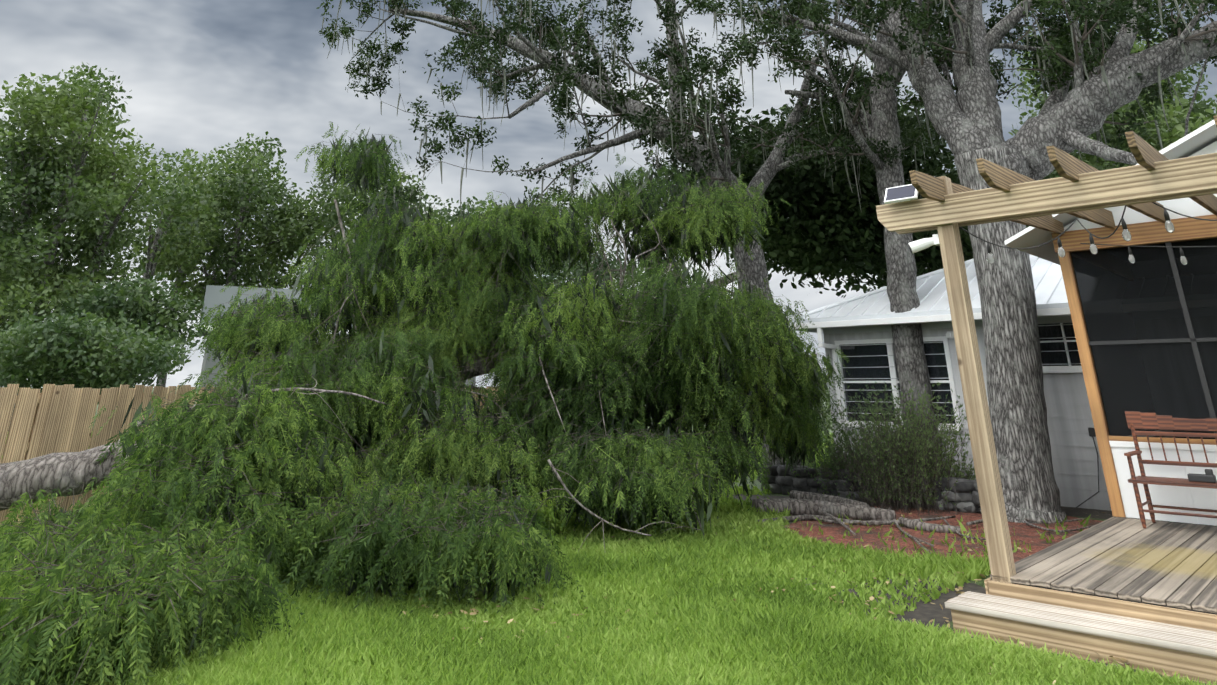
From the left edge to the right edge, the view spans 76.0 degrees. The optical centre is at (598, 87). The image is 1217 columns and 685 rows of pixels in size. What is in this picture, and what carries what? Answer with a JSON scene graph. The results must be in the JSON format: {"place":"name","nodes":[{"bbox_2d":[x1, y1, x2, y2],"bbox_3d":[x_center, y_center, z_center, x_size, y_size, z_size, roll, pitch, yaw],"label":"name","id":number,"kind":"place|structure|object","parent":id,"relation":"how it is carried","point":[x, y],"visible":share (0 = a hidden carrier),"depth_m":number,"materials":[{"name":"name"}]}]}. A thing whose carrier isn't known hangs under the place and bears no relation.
{"place":"outdoors","nodes":[
{"label":"outdoors","id":0,"kind":"place"},
{"bbox_2d":[7,388,1208,684],"bbox_3d":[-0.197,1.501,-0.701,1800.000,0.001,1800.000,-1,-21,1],"label":"ground","id":1,"kind":"structure","parent":0,"point":[979,582],"depth_m":12.60,"materials":[{"name":"brown soil"}]},
{"bbox_2d":[3,393,195,512],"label":"fence gaps","id":2,"kind":"object","parent":1,"relation":"on","point":[35,417],"visible":0.06,"depth_m":9.94,"materials":[{"name":"beige wood"}]},
{"bbox_2d":[0,384,538,524],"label":"fence boards","id":3,"kind":"object","parent":2,"relation":"attached to","point":[66,413],"visible":0.1,"depth_m":10.25,"materials":[{"name":"brown wood"}]},
{"bbox_2d":[0,84,389,430],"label":"tree trunks","id":4,"kind":"object","parent":1,"relation":"on","point":[148,267],"visible":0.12,"depth_m":34.52,"materials":[{"name":"brown wood"}]},
{"bbox_2d":[0,62,439,340],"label":"tree leaves","id":5,"kind":"object","parent":4,"relation":"on","point":[217,200],"visible":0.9,"depth_m":35.54,"materials":[{"name":"green plant"}]},
{"bbox_2d":[0,196,687,404],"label":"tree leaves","id":6,"kind":"object","parent":4,"relation":"on","point":[67,345],"visible":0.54,"depth_m":21.48,"materials":[{"name":"green plant"}]},
{"bbox_2d":[198,285,475,390],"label":"neighbour house","id":7,"kind":"structure","parent":1,"relation":"on","point":[213,296],"depth_m":39.38,"materials":[{"name":"grey"}]},
{"bbox_2d":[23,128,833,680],"bbox_3d":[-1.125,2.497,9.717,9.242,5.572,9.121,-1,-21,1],"label":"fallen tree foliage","id":8,"kind":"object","parent":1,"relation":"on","point":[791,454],"visible":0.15,"depth_m":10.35,"materials":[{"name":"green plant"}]},
{"bbox_2d":[191,199,704,535],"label":"bare branches","id":9,"kind":"object","parent":1,"relation":"on","point":[371,399],"visible":0.44,"depth_m":8.29,"materials":[{"name":"grey plant"}]},
{"bbox_2d":[281,223,700,550],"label":"twigs","id":10,"kind":"object","parent":1,"relation":"on","point":[531,496],"visible":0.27,"depth_m":8.32,"materials":[{"name":"brown"}]},
{"bbox_2d":[388,0,818,464],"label":"tree branches","id":11,"kind":"object","parent":1,"relation":"on","point":[754,270],"visible":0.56,"depth_m":16.06,"materials":[{"name":"grey plant"}]},
{"bbox_2d":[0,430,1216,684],"bbox_3d":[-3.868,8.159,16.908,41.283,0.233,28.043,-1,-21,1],"label":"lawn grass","id":12,"kind":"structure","parent":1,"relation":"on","point":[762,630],"depth_m":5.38,"materials":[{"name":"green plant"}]},
{"bbox_2d":[0,121,853,684],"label":"cedar","id":13,"kind":"object","parent":12,"relation":"on","point":[136,637],"depth_m":8.91,"materials":[{"name":"green plant"}]},
{"bbox_2d":[92,378,231,464],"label":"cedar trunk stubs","id":14,"kind":"object","parent":13,"relation":"attached to","point":[94,462],"visible":0.12,"depth_m":9.06,"materials":[{"name":"wood"}]},
{"bbox_2d":[0,126,835,684],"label":"cedar branchlets","id":15,"kind":"object","parent":13,"relation":"attached to","point":[16,568],"visible":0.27,"depth_m":7.35,"materials":[{"name":"green plant"}]},
{"bbox_2d":[166,507,1216,684],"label":"fallen leaves","id":16,"kind":"object","parent":1,"relation":"on","point":[871,598],"visible":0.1,"depth_m":6.07,"materials":[{"name":"brown plant"}]},
{"bbox_2d":[316,0,1216,522],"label":"oak","id":17,"kind":"object","parent":1,"relation":"on","point":[1144,22],"depth_m":13.45,"materials":[{"name":"grey plant"}]},
{"bbox_2d":[326,0,1195,257],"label":"oak leaves","id":18,"kind":"object","parent":17,"relation":"attached to","point":[476,42],"visible":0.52,"depth_m":15.24,"materials":[{"name":"green plant"}]},
{"bbox_2d":[322,0,1216,269],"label":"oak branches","id":19,"kind":"object","parent":17,"relation":"attached to","point":[1104,80],"visible":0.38,"depth_m":15.14,"materials":[{"name":"green"}]},
{"bbox_2d":[338,0,1216,206],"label":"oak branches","id":20,"kind":"object","parent":17,"relation":"attached to","point":[1085,36],"visible":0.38,"depth_m":14.76,"materials":[{"name":"grey"}]},
{"bbox_2d":[349,0,1216,203],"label":"oak branches","id":21,"kind":"object","parent":17,"relation":"attached to","point":[1079,80],"visible":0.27,"depth_m":14.74,"materials":[{"name":"green plant"}]},
{"bbox_2d":[997,8,1216,178],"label":"tree leaves","id":22,"kind":"object","parent":17,"relation":"attached to","point":[1175,113],"visible":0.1,"depth_m":21.10,"materials":[{"name":"green plant"}]},
{"bbox_2d":[726,494,875,506],"bbox_3d":[3.939,6.029,11.105,5.070,0.001,2.109,-19,-28,40],"label":"soil patch","id":23,"kind":"object","parent":1,"relation":"on","point":[760,497],"visible":0.03,"depth_m":12.35,"materials":[{"name":"brown soil"}]},
{"bbox_2d":[480,514,1128,665],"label":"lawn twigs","id":24,"kind":"object","parent":1,"relation":"on","point":[918,576],"visible":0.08,"depth_m":8.85,"materials":[{"name":"brown wood"}]},
{"bbox_2d":[799,456,816,467],"bbox_3d":[3.701,7.119,14.637,0.822,0.479,1.088,-1,-21,1],"label":"shrub","id":25,"kind":"object","parent":1,"relation":"on","point":[807,463],"visible":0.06,"depth_m":14.53,"materials":[{"name":"green plant"}]},
{"bbox_2d":[807,435,872,495],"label":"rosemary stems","id":26,"kind":"object","parent":1,"relation":"on","point":[831,467],"visible":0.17,"depth_m":12.35,"materials":[{"name":"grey plant"}]},
{"bbox_2d":[799,428,872,495],"bbox_3d":[3.951,6.042,12.579,1.628,0.974,1.596,-1,-21,1],"label":"rosemary shrub","id":27,"kind":"object","parent":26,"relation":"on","point":[832,462],"visible":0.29,"depth_m":12.37,"materials":[{"name":"green plant"}]},
{"bbox_2d":[757,464,980,512],"bbox_3d":[4.124,6.177,12.034,3.880,0.464,0.614,-19,-28,40],"label":"stone edging","id":28,"kind":"object","parent":1,"relation":"on","point":[967,501],"visible":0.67,"depth_m":12.11,"materials":[{"name":"grey stone"}]},
{"bbox_2d":[795,385,974,514],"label":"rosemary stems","id":29,"kind":"object","parent":1,"relation":"on","point":[910,506],"visible":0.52,"depth_m":11.28,"materials":[{"name":"green plant"}]},
{"bbox_2d":[801,381,973,506],"bbox_3d":[4.372,5.360,11.830,3.518,1.661,3.125,-1,-21,1],"label":"rosemary shrub","id":30,"kind":"object","parent":29,"relation":"on","point":[920,448],"visible":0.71,"depth_m":11.38,"materials":[{"name":"green plant"}]},
{"bbox_2d":[842,579,985,628],"bbox_3d":[2.553,4.223,6.400,1.156,0.001,2.032,-19,-28,40],"label":"soil patch","id":31,"kind":"object","parent":1,"relation":"on","point":[923,613],"visible":0.14,"depth_m":6.27,"materials":[{"name":"grey soil"}]},
{"bbox_2d":[787,505,1102,562],"bbox_3d":[4.571,5.435,9.570,4.432,0.001,5.030,-19,-28,40],"label":"mulch bed","id":32,"kind":"object","parent":1,"relation":"on","point":[1026,534],"depth_m":9.25,"materials":[{"name":"brown wood"}]},
{"bbox_2d":[752,490,960,533],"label":"broken logs","id":33,"kind":"object","parent":32,"relation":"on","point":[802,503],"visible":0.83,"depth_m":10.52,"materials":[{"name":"grey wood"}]},
{"bbox_2d":[756,507,1093,567],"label":"roots","id":34,"kind":"object","parent":32,"relation":"on","point":[828,518],"visible":0.65,"depth_m":9.83,"materials":[{"name":"grey wood"}]},
{"bbox_2d":[929,457,975,479],"bbox_3d":[5.413,5.880,11.659,1.157,0.637,1.050,-1,-21,1],"label":"shrub","id":35,"kind":"object","parent":32,"relation":"on","point":[972,476],"depth_m":11.62,"materials":[{"name":"green plant"}]},
{"bbox_2d":[829,327,1111,510],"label":"house walls","id":36,"kind":"structure","parent":1,"relation":"on","point":[1075,498],"depth_m":11.65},
{"bbox_2d":[804,254,1066,318],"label":"house roof","id":37,"kind":"structure","parent":36,"relation":"on","point":[1045,287],"depth_m":13.76,"materials":[{"name":"white metal"}]},
{"bbox_2d":[789,257,1067,319],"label":"roof seams","id":38,"kind":"object","parent":37,"relation":"on","point":[821,310],"visible":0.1,"depth_m":14.64,"materials":[{"name":"white metal"}]},
{"bbox_2d":[790,302,1071,333],"bbox_3d":[13.440,3.598,12.268,17.815,0.260,9.915,-19,-28,40],"label":"fascia board","id":39,"kind":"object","parent":37,"relation":"attached to","point":[978,323],"depth_m":13.33,"materials":[{"name":"white wood"}]},
{"bbox_2d":[789,307,1070,453],"bbox_3d":[10.139,3.517,8.584,17.800,2.590,0.550,-19,-28,40],"label":"gutter","id":40,"kind":"object","parent":39,"relation":"attached to","point":[819,326],"visible":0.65,"depth_m":13.54,"materials":[{"name":"white metal"}]},
{"bbox_2d":[834,323,1082,430],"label":"house windows","id":41,"kind":"structure","parent":36,"relation":"in","point":[883,365],"depth_m":13.32,"materials":[{"name":"white glass"}]},
{"bbox_2d":[823,324,1107,491],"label":"house siding laps","id":42,"kind":"object","parent":36,"relation":"attached to","point":[827,341],"visible":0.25,"depth_m":12.99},
{"bbox_2d":[946,331,1098,507],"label":"house fixtures","id":43,"kind":"object","parent":36,"relation":"attached to","point":[949,334],"visible":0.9,"depth_m":11.37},
{"bbox_2d":[1127,517,1212,525],"bbox_3d":[8.804,3.082,8.692,5.000,3.180,3.450,-19,-28,40],"label":"porch interior","id":44,"kind":"object","parent":36,"relation":"attached to","point":[1177,522],"visible":0.07,"depth_m":8.26,"materials":[{"name":"wood"}]},
{"bbox_2d":[951,609,1216,684],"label":"step riser","id":45,"kind":"object","parent":1,"relation":"on","point":[1170,661],"visible":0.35,"depth_m":5.03,"materials":[{"name":"beige wood"}]},
{"bbox_2d":[944,591,1216,656],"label":"step treads","id":46,"kind":"object","parent":45,"relation":"on","point":[1180,638],"visible":1,"depth_m":5.18,"materials":[{"name":"brown wood"}]},
{"bbox_2d":[984,577,1216,631],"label":"deck fascia","id":47,"kind":"structure","parent":1,"relation":"on","point":[1179,617],"depth_m":5.38,"materials":[{"name":"beige wood"}]},
{"bbox_2d":[991,579,1216,614],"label":"deck board edge","id":48,"kind":"object","parent":1,"relation":"on","point":[1114,598],"visible":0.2,"depth_m":5.39,"materials":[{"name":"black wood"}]},
{"bbox_2d":[990,517,1216,613],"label":"deck boards","id":49,"kind":"object","parent":48,"relation":"on","point":[1171,564],"visible":0.94,"depth_m":6.24,"materials":[{"name":"grey wood"}]},
{"bbox_2d":[937,176,1015,582],"bbox_3d":[3.074,2.410,6.412,0.140,3.400,0.140,-19,-28,40],"label":"pergola post","id":50,"kind":"object","parent":49,"relation":"on","point":[996,528],"visible":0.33,"depth_m":6.29,"materials":[{"name":"beige wood"}]},
{"bbox_2d":[876,153,1216,233],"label":"pergola beams","id":51,"kind":"structure","parent":50,"relation":"on","point":[1192,176],"depth_m":6.24,"materials":[{"name":"beige wood"}]},
{"bbox_2d":[909,116,1216,233],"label":"pergola rafters","id":52,"kind":"object","parent":51,"relation":"on","point":[1146,155],"visible":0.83,"depth_m":6.57,"materials":[{"name":"brown wood"}]},
{"bbox_2d":[884,184,917,203],"bbox_3d":[2.753,0.983,7.065,0.300,0.184,0.151,-19,-28,40],"label":"solar panel","id":53,"kind":"object","parent":52,"relation":"on","point":[909,192],"visible":0.79,"depth_m":7.04,"materials":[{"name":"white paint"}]},
{"bbox_2d":[907,234,939,252],"bbox_3d":[2.901,1.396,6.920,0.305,0.152,0.106,-8,-22,20],"label":"post camera","id":54,"kind":"object","parent":52,"relation":"attached to","point":[919,245],"visible":0.88,"depth_m":6.90,"materials":[{"name":"white paint"}]},
{"bbox_2d":[959,202,1216,264],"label":"string lights","id":55,"kind":"object","parent":52,"relation":"attached to","point":[1169,228],"visible":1,"depth_m":7.06,"materials":[{"name":"white plastic"}]},
{"bbox_2d":[1058,252,1125,516],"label":"porch posts","id":56,"kind":"object","parent":49,"relation":"on","point":[1093,394],"visible":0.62,"depth_m":8.97,"materials":[{"name":"brown wood"}]},
{"bbox_2d":[1089,242,1216,432],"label":"screen frame","id":57,"kind":"object","parent":56,"relation":"attached to","point":[1193,339],"visible":1,"depth_m":8.57,"materials":[{"name":"grey metal"}]},
{"bbox_2d":[1070,238,1216,438],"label":"porch screen","id":58,"kind":"object","parent":57,"relation":"attached to","point":[1121,296],"visible":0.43,"depth_m":8.77,"materials":[{"name":"black fabric"}]},
{"bbox_2d":[1124,411,1216,528],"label":"bench","id":59,"kind":"object","parent":49,"relation":"on","point":[1138,420],"visible":1,"depth_m":8.10,"materials":[{"name":"brown wood"}]},
{"bbox_2d":[1060,506,1165,521],"bbox_3d":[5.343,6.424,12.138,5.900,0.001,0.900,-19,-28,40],"label":"foundation","id":60,"kind":"object","parent":1,"relation":"on","point":[1074,511],"depth_m":10.88,"materials":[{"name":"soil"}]},
{"bbox_2d":[0,0,1216,387],"label":"sky","id":61,"kind":"structure","parent":0,"point":[201,76],"materials":[{"name":"grey"}]},
{"bbox_2d":[422,499,796,591],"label":"shaded turf","id":62,"kind":"structure","parent":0,"point":[666,531],"depth_m":10.34,"materials":[{"name":"green plant"}]},
{"bbox_2d":[668,85,1046,297],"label":"tree leaves","id":63,"kind":"object","parent":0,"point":[824,230],"visible":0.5,"depth_m":17.99,"materials":[{"name":"green plant"}]},
{"bbox_2d":[1051,214,1216,444],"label":"porch beam","id":64,"kind":"structure","parent":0,"point":[1156,232],"depth_m":8.92,"materials":[{"name":"brown wood"}]},
{"bbox_2d":[1004,120,1216,264],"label":"porch roof","id":65,"kind":"structure","parent":64,"relation":"on","point":[1197,140],"depth_m":9.44,"materials":[{"name":"white metal"}]},
{"bbox_2d":[1064,141,1216,230],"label":"porch gable wall","id":66,"kind":"structure","parent":0,"point":[1187,206],"depth_m":8.93,"materials":[{"name":"white paint"}]},
{"bbox_2d":[1109,441,1216,525],"bbox_3d":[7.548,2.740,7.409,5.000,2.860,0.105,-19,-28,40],"label":"porch half wall","id":67,"kind":"structure","parent":0,"point":[1188,497],"depth_m":8.30,"materials":[{"name":"white paint"}]},
{"bbox_2d":[1187,469,1216,482],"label":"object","id":68,"kind":"object","parent":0,"point":[1208,476],"visible":0.98,"depth_m":7.73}
]}

